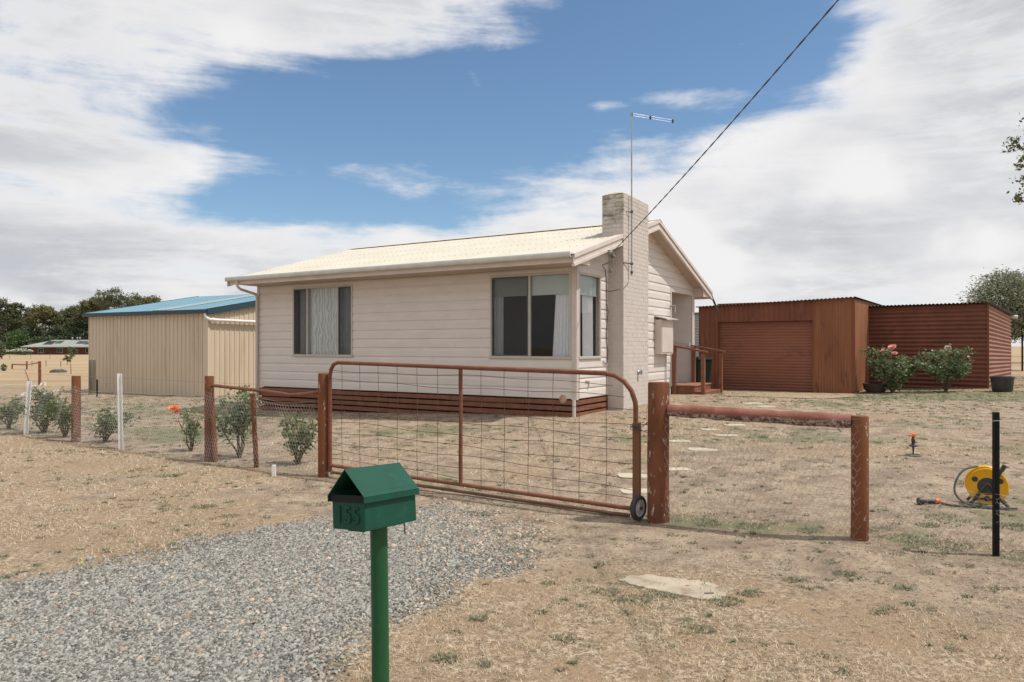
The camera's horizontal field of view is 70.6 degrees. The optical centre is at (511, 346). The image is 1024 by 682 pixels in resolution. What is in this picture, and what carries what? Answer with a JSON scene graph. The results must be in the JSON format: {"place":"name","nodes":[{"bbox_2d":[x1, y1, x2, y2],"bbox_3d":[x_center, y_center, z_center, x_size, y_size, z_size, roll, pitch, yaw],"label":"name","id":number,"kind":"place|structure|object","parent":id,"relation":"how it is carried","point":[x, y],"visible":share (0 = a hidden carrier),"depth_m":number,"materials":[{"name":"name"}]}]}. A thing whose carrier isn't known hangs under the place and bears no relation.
{"place":"outdoors","nodes":[
{"label":"outdoors","id":0,"kind":"place"},
{"bbox_2d":[0,347,1023,681],"bbox_3d":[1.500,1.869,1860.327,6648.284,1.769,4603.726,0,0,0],"label":"ground","id":1,"kind":"structure","parent":0,"point":[812,611],"depth_m":6.44,"materials":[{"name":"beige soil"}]},
{"bbox_2d":[0,341,6,358],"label":"green bush","id":2,"kind":"object","parent":1,"relation":"on","point":[2,350],"visible":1,"depth_m":119.98,"materials":[{"name":"green plant"}]},
{"bbox_2d":[0,363,6,370],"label":"shrub","id":3,"kind":"object","parent":1,"relation":"on","point":[3,367],"visible":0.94,"depth_m":49.98,"materials":[{"name":"green plant"}]},
{"bbox_2d":[0,297,11,333],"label":"gum tree","id":4,"kind":"object","parent":1,"relation":"on","point":[3,303],"visible":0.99,"depth_m":235.42,"materials":[{"name":"green plant"}]},
{"bbox_2d":[0,316,18,353],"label":"bushy tree","id":5,"kind":"object","parent":1,"relation":"on","point":[1,334],"visible":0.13,"depth_m":248.54,"materials":[{"name":"green plant"}]},
{"bbox_2d":[0,395,25,428],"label":"rose bush","id":6,"kind":"object","parent":1,"relation":"on","point":[2,409],"visible":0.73,"depth_m":13.47,"materials":[{"name":"green plant"}]},
{"bbox_2d":[0,301,29,335],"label":"gum tree","id":7,"kind":"object","parent":1,"relation":"on","point":[15,318],"visible":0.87,"depth_m":238.07,"materials":[{"name":"green plant"}]},
{"bbox_2d":[0,329,38,353],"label":"bushy tree","id":8,"kind":"object","parent":1,"relation":"on","point":[18,338],"visible":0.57,"depth_m":224.33,"materials":[{"name":"green plant"}]},
{"bbox_2d":[9,348,32,354],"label":"flowering hedge","id":9,"kind":"object","parent":1,"relation":"on","point":[17,350],"visible":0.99,"depth_m":199.45,"materials":[{"name":"plant"}]},
{"bbox_2d":[23,381,31,434],"bbox_3d":[-8.472,1.124,12.670,0.152,1.030,0.071,0,0,0],"label":"white stake","id":10,"kind":"object","parent":1,"relation":"on","point":[28,389],"visible":0.64,"depth_m":12.64,"materials":[{"name":"paint"}]},
{"bbox_2d":[21,307,36,330],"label":"gum tree","id":11,"kind":"object","parent":1,"relation":"on","point":[26,313],"visible":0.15,"depth_m":252.60,"materials":[{"name":"green plant"}]},
{"bbox_2d":[38,361,40,384],"bbox_3d":[-19.593,1.172,30.000,0.114,1.130,0.114,0,0,0],"label":"paddock post","id":12,"kind":"object","parent":1,"relation":"on","point":[39,371],"visible":0.78,"depth_m":29.95,"materials":[{"name":"brown wood"}]},
{"bbox_2d":[25,323,56,336],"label":"bushy tree","id":13,"kind":"object","parent":1,"relation":"on","point":[36,329],"visible":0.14,"depth_m":245.09,"materials":[{"name":"green plant"}]},
{"bbox_2d":[15,381,67,432],"bbox_3d":[-8.314,1.102,12.929,0.874,0.950,0.720,0,0,0],"label":"rose bush","id":14,"kind":"object","parent":1,"relation":"on","point":[42,402],"visible":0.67,"depth_m":12.85,"materials":[{"name":"green plant"}]},
{"bbox_2d":[25,303,67,334],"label":"gum tree","id":15,"kind":"object","parent":1,"relation":"on","point":[45,313],"visible":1,"depth_m":230.43,"materials":[{"name":"green plant"}]},
{"bbox_2d":[22,325,74,352],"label":"bushy tree","id":16,"kind":"object","parent":1,"relation":"on","point":[42,338],"visible":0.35,"depth_m":223.39,"materials":[{"name":"green plant"}]},
{"bbox_2d":[20,337,88,354],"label":"brick house","id":17,"kind":"structure","parent":1,"relation":"on","point":[55,347],"depth_m":216.20,"materials":[{"name":"brick"}]},
{"bbox_2d":[38,348,43,352],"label":"window","id":18,"kind":"structure","parent":17,"relation":"in","point":[40,350],"depth_m":216.09,"materials":[{"name":"white paint"}]},
{"bbox_2d":[49,369,66,372],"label":"rock heap","id":19,"kind":"object","parent":1,"relation":"on","point":[57,370],"visible":0.98,"depth_m":45.78,"materials":[{"name":"grey stone"}]},
{"bbox_2d":[40,395,81,437],"bbox_3d":[-7.629,1.200,12.224,0.584,0.767,0.613,0,0,0],"label":"rose bush","id":20,"kind":"object","parent":1,"relation":"on","point":[53,407],"visible":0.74,"depth_m":12.22,"materials":[{"name":"green plant"}]},
{"bbox_2d":[45,326,85,339],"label":"bushy tree","id":21,"kind":"object","parent":1,"relation":"on","point":[77,332],"visible":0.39,"depth_m":227.65,"materials":[{"name":"green plant"}]},
{"bbox_2d":[58,305,79,327],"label":"gum tree","id":22,"kind":"object","parent":1,"relation":"on","point":[65,322],"visible":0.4,"depth_m":247.96,"materials":[{"name":"green plant"}]},
{"bbox_2d":[63,346,77,373],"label":"sapling","id":23,"kind":"object","parent":1,"relation":"on","point":[74,352],"visible":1,"depth_m":42.96,"materials":[{"name":"green plant"}]},
{"bbox_2d":[71,376,80,441],"bbox_3d":[-7.126,1.095,11.824,0.140,1.230,0.141,0,0,0],"label":"fence post","id":24,"kind":"object","parent":1,"relation":"on","point":[76,381],"visible":0.81,"depth_m":11.77,"materials":[{"name":"wood"}]},
{"bbox_2d":[0,372,314,386],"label":"fence wire","id":25,"kind":"object","parent":24,"relation":"attached to","point":[170,380],"visible":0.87,"depth_m":10.51,"materials":[{"name":"metal"}]},
{"bbox_2d":[0,383,315,474],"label":"wire netting","id":26,"kind":"object","parent":24,"relation":"attached to","point":[155,424],"visible":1,"depth_m":10.61,"materials":[{"name":"grey metal"}]},
{"bbox_2d":[68,304,88,339],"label":"gum tree","id":27,"kind":"object","parent":1,"relation":"on","point":[81,322],"visible":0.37,"depth_m":237.14,"materials":[{"name":"green plant"}]},
{"bbox_2d":[89,360,95,394],"bbox_3d":[-13.699,1.077,23.600,0.206,1.280,0.211,0,0,0],"label":"weathered post","id":28,"kind":"object","parent":1,"relation":"on","point":[92,373],"visible":0.79,"depth_m":23.52,"materials":[{"name":"grey wood"}]},
{"bbox_2d":[76,296,109,320],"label":"gum tree","id":29,"kind":"object","parent":1,"relation":"on","point":[90,306],"visible":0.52,"depth_m":229.52,"materials":[{"name":"green plant"}]},
{"bbox_2d":[96,379,97,396],"bbox_3d":[-12.788,1.340,22.305,0.056,0.650,0.049,0,0,0],"label":"dark stake","id":30,"kind":"object","parent":1,"relation":"on","point":[97,387],"visible":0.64,"depth_m":22.29,"materials":[{"name":"black paint"}]},
{"bbox_2d":[89,406,139,441],"bbox_3d":[-6.507,1.282,11.847,0.673,0.637,0.622,0,0,-42],"label":"rose bush","id":31,"kind":"object","parent":1,"relation":"on","point":[107,429],"visible":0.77,"depth_m":11.75,"materials":[{"name":"green plant"}]},
{"bbox_2d":[92,286,141,309],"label":"gum tree","id":32,"kind":"object","parent":1,"relation":"on","point":[109,300],"visible":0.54,"depth_m":225.39,"materials":[{"name":"green plant"}]},
{"bbox_2d":[117,373,122,448],"bbox_3d":[-6.033,1.049,11.163,0.100,1.260,0.067,0,0,0],"label":"white stake","id":33,"kind":"object","parent":1,"relation":"on","point":[119,386],"visible":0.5,"depth_m":11.14,"materials":[{"name":"paint"}]},
{"bbox_2d":[122,292,153,306],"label":"gum tree","id":34,"kind":"object","parent":1,"relation":"on","point":[145,300],"visible":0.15,"depth_m":236.47,"materials":[{"name":"green plant"}]},
{"bbox_2d":[142,295,161,303],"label":"gum tree","id":35,"kind":"object","parent":1,"relation":"on","point":[155,298],"visible":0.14,"depth_m":241.49,"materials":[{"name":"green plant"}]},
{"bbox_2d":[82,294,263,396],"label":"farm shed","id":36,"kind":"structure","parent":1,"relation":"on","point":[182,342],"depth_m":23.26,"materials":[{"name":"beige metal"}]},
{"bbox_2d":[167,404,203,450],"bbox_3d":[-4.929,1.244,10.973,0.577,0.751,0.474,0,0,0],"label":"rose bush","id":37,"kind":"object","parent":1,"relation":"on","point":[184,421],"visible":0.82,"depth_m":10.92,"materials":[{"name":"green plant"}]},
{"bbox_2d":[204,376,213,461],"bbox_3d":[-4.209,1.081,10.057,0.128,1.340,0.132,0,0,0],"label":"fence post","id":38,"kind":"object","parent":1,"relation":"on","point":[209,380],"visible":0.68,"depth_m":10.00,"materials":[{"name":"brown wood"}]},
{"bbox_2d":[208,387,217,461],"bbox_3d":[-4.128,1.135,10.002,0.133,1.134,0.067,0,0,-9],"label":"fence strut","id":39,"kind":"object","parent":1,"relation":"on","point":[213,419],"visible":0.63,"depth_m":9.97,"materials":[{"name":"brown wood"}]},
{"bbox_2d":[215,385,263,457],"bbox_3d":[-3.927,1.048,10.312,0.783,1.158,0.706,0,0,0],"label":"rose bush","id":40,"kind":"object","parent":1,"relation":"on","point":[236,415],"visible":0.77,"depth_m":10.27,"materials":[{"name":"green plant"}]},
{"bbox_2d":[250,393,258,467],"bbox_3d":[-3.383,1.158,9.512,0.095,1.089,0.085,0,0,0],"label":"fence stick","id":41,"kind":"object","parent":1,"relation":"on","point":[253,418],"visible":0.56,"depth_m":9.49,"materials":[{"name":"brown wood"}]},
{"bbox_2d":[272,465,275,476],"bbox_3d":[-2.946,1.562,8.950,0.044,0.190,0.040,0,0,0],"label":"marker peg","id":42,"kind":"object","parent":1,"relation":"on","point":[273,470],"visible":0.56,"depth_m":8.93,"materials":[{"name":"white paint"}]},
{"bbox_2d":[0,498,571,681],"bbox_3d":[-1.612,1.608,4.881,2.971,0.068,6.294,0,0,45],"label":"gravel driveway","id":43,"kind":"structure","parent":1,"relation":"on","point":[257,612],"depth_m":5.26,"materials":[{"name":"grey gravel"}]},
{"bbox_2d":[278,407,317,464],"bbox_3d":[-2.815,1.226,9.755,0.672,0.799,0.486,0,0,-18],"label":"rose bush","id":44,"kind":"object","parent":1,"relation":"on","point":[304,433],"visible":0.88,"depth_m":9.72,"materials":[{"name":"green plant"}]},
{"bbox_2d":[318,373,328,477],"bbox_3d":[-2.319,1.040,8.900,0.136,1.420,0.140,0,0,0],"label":"fence post","id":45,"kind":"object","parent":1,"relation":"on","point":[323,472],"visible":0.81,"depth_m":8.84,"materials":[{"name":"brown wood"}]},
{"bbox_2d":[211,384,317,395],"bbox_3d":[-3.248,0.578,9.474,2.104,0.119,0.046,0,0,31],"label":"pipe rail","id":46,"kind":"object","parent":45,"relation":"attached to","point":[265,391],"visible":0.94,"depth_m":9.43,"materials":[{"name":"brown metal"}]},
{"bbox_2d":[328,361,647,520],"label":"wire gate","id":47,"kind":"structure","parent":45,"relation":"attached to","point":[637,508],"depth_m":7.47,"materials":[{"name":"rusty steel"},{"name":"wire"},{"name":"rubber"}]},
{"bbox_2d":[327,462,418,681],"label":"letterbox","id":48,"kind":"object","parent":1,"relation":"on","point":[376,501],"visible":1,"depth_m":3.06,"materials":[{"name":"green paint"}]},
{"bbox_2d":[225,192,718,417],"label":"weatherboard house","id":49,"kind":"structure","parent":1,"relation":"on","point":[427,302],"depth_m":15.65,"materials":[{"name":"paint"}]},
{"bbox_2d":[300,289,310,353],"bbox_3d":[-4.931,-0.555,17.459,0.570,1.650,0.060,0,0,31],"label":"curtain","id":50,"kind":"object","parent":49,"relation":"hanging from","point":[302,321],"visible":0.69,"depth_m":17.54,"materials":[{"name":"grey fabric"}]},
{"bbox_2d":[291,284,353,356],"bbox_3d":[-4.465,-0.590,17.014,1.990,1.660,0.080,0,0,31],"label":"window","id":51,"kind":"structure","parent":49,"relation":"in","point":[306,289],"depth_m":17.04,"materials":[{"name":"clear glass"}]},
{"bbox_2d":[311,287,341,354],"bbox_3d":[-4.382,-0.565,17.044,1.000,1.630,0.032,0,0,31],"label":"lace curtain","id":52,"kind":"object","parent":49,"relation":"hanging from","point":[323,320],"visible":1,"depth_m":17.04,"materials":[{"name":"fabric"}]},
{"bbox_2d":[342,287,349,353],"bbox_3d":[-3.901,-0.555,16.824,0.650,1.650,0.050,0,0,31],"label":"curtain","id":53,"kind":"object","parent":49,"relation":"hanging from","point":[345,320],"visible":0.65,"depth_m":16.78,"materials":[{"name":"grey fabric"}]},
{"bbox_2d":[493,297,503,354],"bbox_3d":[-0.280,-0.565,14.590,0.260,1.630,0.044,0,0,31],"label":"curtain","id":54,"kind":"object","parent":49,"relation":"hanging from","point":[498,309],"visible":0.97,"depth_m":14.58,"materials":[{"name":"fabric"}]},
{"bbox_2d":[489,271,571,358],"bbox_3d":[0.343,-0.590,14.101,1.860,1.660,0.080,0,0,31],"label":"window","id":55,"kind":"structure","parent":49,"relation":"in","point":[529,276],"depth_m":14.09,"materials":[{"name":"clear glass"}]},
{"bbox_2d":[493,274,568,296],"bbox_3d":[0.373,-1.198,14.182,1.720,0.407,0.064,0,0,31],"label":"roller blind","id":56,"kind":"object","parent":49,"relation":"attached to","point":[557,284],"visible":0.85,"depth_m":14.11,"materials":[{"name":"fabric"}]},
{"bbox_2d":[553,294,568,355],"bbox_3d":[0.952,-0.565,13.844,0.420,1.630,0.044,0,0,31],"label":"curtain","id":57,"kind":"object","parent":49,"relation":"hanging from","point":[561,336],"visible":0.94,"depth_m":13.84,"materials":[{"name":"fabric"}]},
{"bbox_2d":[582,295,592,355],"bbox_3d":[1.493,-0.565,14.293,0.040,1.630,0.500,0,0,31],"label":"curtain","id":58,"kind":"object","parent":49,"relation":"hanging from","point":[587,325],"visible":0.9,"depth_m":14.28,"materials":[{"name":"fabric"}]},
{"bbox_2d":[580,275,596,296],"bbox_3d":[1.452,-1.198,14.178,0.064,0.407,0.860,0,0,31],"label":"roller blind","id":59,"kind":"object","parent":49,"relation":"attached to","point":[587,285],"visible":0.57,"depth_m":14.19,"materials":[{"name":"fabric"}]},
{"bbox_2d":[579,271,601,358],"bbox_3d":[1.512,-0.590,14.112,0.080,1.660,1.050,0,0,31],"label":"window","id":60,"kind":"structure","parent":49,"relation":"in","point":[580,273],"depth_m":14.50,"materials":[{"name":"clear glass"}]},
{"bbox_2d":[623,112,673,275],"bbox_3d":[2.814,-3.135,15.038,1.315,3.370,0.147,0,0,-28],"label":"television antenna","id":61,"kind":"object","parent":49,"relation":"attached to","point":[631,212],"visible":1,"depth_m":14.89,"materials":[{"name":"metal"}]},
{"bbox_2d":[613,0,838,251],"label":"power cable","id":62,"kind":"object","parent":49,"relation":"attached to","point":[799,44],"visible":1,"depth_m":8.73,"materials":[{"name":"black rubber"}]},
{"bbox_2d":[7,461,1014,673],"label":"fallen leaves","id":63,"kind":"object","parent":1,"relation":"on","point":[913,633],"visible":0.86,"depth_m":5.41,"materials":[{"name":"brown plant"}]},
{"bbox_2d":[0,378,1023,681],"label":"green weeds","id":64,"kind":"object","parent":1,"relation":"on","point":[726,602],"visible":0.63,"depth_m":6.96,"materials":[{"name":"green plant"}]},
{"bbox_2d":[617,473,646,478],"bbox_3d":[1.439,1.551,8.604,0.369,0.042,0.305,0,0,1],"label":"stepping stone","id":65,"kind":"object","parent":1,"relation":"on","point":[625,475],"visible":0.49,"depth_m":8.57,"materials":[{"name":"beige stone"}]},
{"bbox_2d":[620,488,646,494],"bbox_3d":[1.348,1.584,7.854,0.353,0.042,0.266,0,0,-8],"label":"stepping stone","id":66,"kind":"object","parent":1,"relation":"on","point":[626,491],"visible":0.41,"depth_m":7.79,"materials":[{"name":"beige stone"}]},
{"bbox_2d":[647,382,669,523],"bbox_3d":[1.340,1.039,6.620,0.203,1.425,0.203,0,0,0],"label":"fence post","id":67,"kind":"object","parent":1,"relation":"on","point":[657,468],"visible":0.82,"depth_m":6.54,"materials":[{"name":"brown wood"}]},
{"bbox_2d":[618,574,727,599],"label":"concrete slab","id":68,"kind":"structure","parent":1,"relation":"on","point":[672,583],"depth_m":4.83,"materials":[{"name":"concrete"}]},
{"bbox_2d":[669,467,690,470],"bbox_3d":[2.032,1.519,8.864,0.313,0.042,0.206,0,0,-3],"label":"stepping stone","id":69,"kind":"object","parent":1,"relation":"on","point":[679,469],"visible":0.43,"depth_m":8.80,"materials":[{"name":"beige stone"}]},
{"bbox_2d":[669,440,690,442],"bbox_3d":[2.486,1.424,10.770,0.336,0.042,0.248,0,0,7],"label":"stepping stone","id":70,"kind":"object","parent":1,"relation":"on","point":[679,441],"visible":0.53,"depth_m":10.67,"materials":[{"name":"beige stone"}]},
{"bbox_2d":[695,312,698,355],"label":"grey iron shed","id":71,"kind":"structure","parent":1,"relation":"on","point":[697,330],"depth_m":28.85,"materials":[{"name":"metal"}]},
{"bbox_2d":[672,345,725,394],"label":"porch steps","id":72,"kind":"structure","parent":1,"relation":"on","point":[700,388],"depth_m":18.21,"materials":[{"name":"brown wood"}]},
{"bbox_2d":[687,447,717,450],"bbox_3d":[2.659,1.450,10.083,0.413,0.042,0.308,0,0,9],"label":"stepping stone","id":73,"kind":"object","parent":1,"relation":"on","point":[696,449],"visible":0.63,"depth_m":10.02,"materials":[{"name":"beige stone"}]},
{"bbox_2d":[696,356,712,382],"bbox_3d":[5.616,0.829,21.907,0.591,1.050,0.704,0,0,-30],"label":"wheelie bin","id":74,"kind":"object","parent":1,"relation":"on","point":[708,361],"visible":0.3,"depth_m":21.65,"materials":[{"name":"plastic"}]},
{"bbox_2d":[700,428,718,430],"bbox_3d":[3.229,1.371,11.808,0.288,0.042,0.226,0,0,-5],"label":"stepping stone","id":75,"kind":"object","parent":1,"relation":"on","point":[706,429],"visible":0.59,"depth_m":11.76,"materials":[{"name":"beige stone"}]},
{"bbox_2d":[715,434,737,436],"bbox_3d":[3.315,1.392,11.209,0.366,0.042,0.208,0,0,11],"label":"stepping stone","id":76,"kind":"object","parent":1,"relation":"on","point":[731,435],"visible":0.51,"depth_m":11.13,"materials":[{"name":"beige stone"}]},
{"bbox_2d":[724,424,745,425],"bbox_3d":[3.784,1.350,12.285,0.364,0.042,0.239,0,0,-1],"label":"stepping stone","id":77,"kind":"object","parent":1,"relation":"on","point":[735,425],"visible":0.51,"depth_m":12.21,"materials":[{"name":"beige stone"}]},
{"bbox_2d":[696,296,882,393],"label":"red garage","id":78,"kind":"structure","parent":1,"relation":"on","point":[813,345],"depth_m":21.59,"materials":[{"name":"metal"}]},
{"bbox_2d":[719,320,811,391],"bbox_3d":[7.669,0.370,21.964,2.860,2.260,0.069,0,0,36],"label":"roller door","id":79,"kind":"structure","parent":78,"relation":"in","point":[763,355],"depth_m":21.94,"materials":[{"name":"red metal"}]},
{"bbox_2d":[850,415,868,541],"bbox_3d":[2.770,1.120,5.760,0.136,1.135,0.141,0,0,0],"label":"fence post","id":80,"kind":"object","parent":1,"relation":"on","point":[859,518],"visible":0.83,"depth_m":5.71,"materials":[{"name":"brown wood"}]},
{"bbox_2d":[667,404,851,427],"bbox_3d":[2.072,0.590,6.180,1.516,0.134,0.121,0,0,31],"label":"log rail","id":81,"kind":"object","parent":80,"relation":"attached to","point":[762,416],"visible":0.97,"depth_m":6.11,"materials":[{"name":"brown wood"}]},
{"bbox_2d":[665,413,861,539],"bbox_3d":[2.068,1.074,6.104,1.601,1.014,0.050,0,0,31],"label":"wire netting","id":82,"kind":"object","parent":81,"relation":"hanging from","point":[761,479],"visible":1,"depth_m":6.08,"materials":[{"name":"grey metal"}]},
{"bbox_2d":[864,420,1023,426],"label":"fence wire","id":83,"kind":"object","parent":80,"relation":"attached to","point":[943,424],"visible":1,"depth_m":5.43,"materials":[{"name":"metal"}]},
{"bbox_2d":[867,464,1023,555],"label":"wire netting","id":84,"kind":"object","parent":80,"relation":"attached to","point":[941,513],"visible":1,"depth_m":5.45,"materials":[{"name":"grey metal"}]},
{"bbox_2d":[862,383,887,392],"bbox_3d":[10.355,1.180,20.600,0.690,0.260,0.690,0,0,0],"label":"plant bowl","id":85,"kind":"object","parent":1,"relation":"on","point":[874,387],"visible":0.95,"depth_m":20.37,"materials":[{"name":"black plastic"}]},
{"bbox_2d":[859,344,925,392],"bbox_3d":[10.666,0.634,20.290,1.465,1.407,1.447,0,0,-39],"label":"rose bush","id":86,"kind":"object","parent":1,"relation":"on","point":[893,370],"visible":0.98,"depth_m":20.12,"materials":[{"name":"green plant"}]},
{"bbox_2d":[906,433,921,456],"bbox_3d":[5.160,1.288,9.300,0.190,0.340,0.190,0,0,-20],"label":"garden sprinkler","id":87,"kind":"object","parent":1,"relation":"on","point":[912,445],"visible":0.99,"depth_m":9.28,"materials":[{"name":"plastic"}]},
{"bbox_2d":[916,497,940,504],"bbox_3d":[3.938,1.460,6.824,0.220,0.072,0.072,0,0,-3],"label":"hose nozzle","id":88,"kind":"object","parent":1,"relation":"on","point":[922,501],"visible":0.9,"depth_m":6.81,"materials":[{"name":"plastic"}]},
{"bbox_2d":[868,302,1017,388],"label":"red shed","id":89,"kind":"structure","parent":1,"relation":"on","point":[983,330],"depth_m":21.17,"materials":[{"name":"metal"}]},
{"bbox_2d":[915,344,977,390],"bbox_3d":[11.793,0.601,19.712,1.529,1.361,1.130,0,0,21],"label":"rose bush","id":90,"kind":"object","parent":1,"relation":"on","point":[943,368],"visible":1,"depth_m":19.63,"materials":[{"name":"green plant"}]},
{"bbox_2d":[941,465,1017,509],"bbox_3d":[4.309,1.297,6.681,0.580,0.374,0.168,0,0,13],"label":"garden hose","id":91,"kind":"object","parent":1,"relation":"on","point":[970,505],"visible":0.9,"depth_m":6.66,"materials":[{"name":"rubber"}]},
{"bbox_2d":[964,464,1009,506],"bbox_3d":[4.427,1.276,6.740,0.344,0.406,0.271,0,0,28],"label":"hose reel","id":92,"kind":"object","parent":1,"relation":"on","point":[978,481],"visible":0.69,"depth_m":6.67,"materials":[{"name":"yellow plastic"}]},
{"bbox_2d":[957,264,1023,342],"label":"olive tree","id":93,"kind":"object","parent":1,"relation":"on","point":[1009,287],"visible":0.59,"depth_m":30.66,"materials":[{"name":"green plant"}]},
{"bbox_2d":[992,412,999,556],"bbox_3d":[3.534,1.056,5.295,0.051,1.150,0.044,0,0,0],"label":"black stake","id":94,"kind":"object","parent":1,"relation":"on","point":[996,481],"visible":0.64,"depth_m":5.28,"materials":[{"name":"paint"}]},
{"bbox_2d":[989,376,1014,391],"bbox_3d":[13.050,0.997,19.250,0.570,0.390,0.570,0,0,0],"label":"plant tub","id":95,"kind":"object","parent":1,"relation":"on","point":[1002,383],"visible":1,"depth_m":19.05,"materials":[{"name":"plastic"}]},
{"bbox_2d":[1001,113,1023,204],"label":"gum tree","id":96,"kind":"object","parent":1,"relation":"on","point":[1018,198],"visible":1,"depth_m":45.38,"materials":[{"name":"green plant"}]},
{"bbox_2d":[1021,323,1022,370],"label":"stake","id":97,"kind":"object","parent":1,"relation":"on","point":[1021,349],"visible":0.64,"depth_m":29.99,"materials":[{"name":"black paint"}]},
{"bbox_2d":[0,0,1023,346],"label":"sky","id":98,"kind":"structure","parent":0,"point":[166,149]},
{"bbox_2d":[723,390,855,398],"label":"path","id":99,"kind":"structure","parent":0,"point":[767,393],"depth_m":18.96,"materials":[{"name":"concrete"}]}
]}

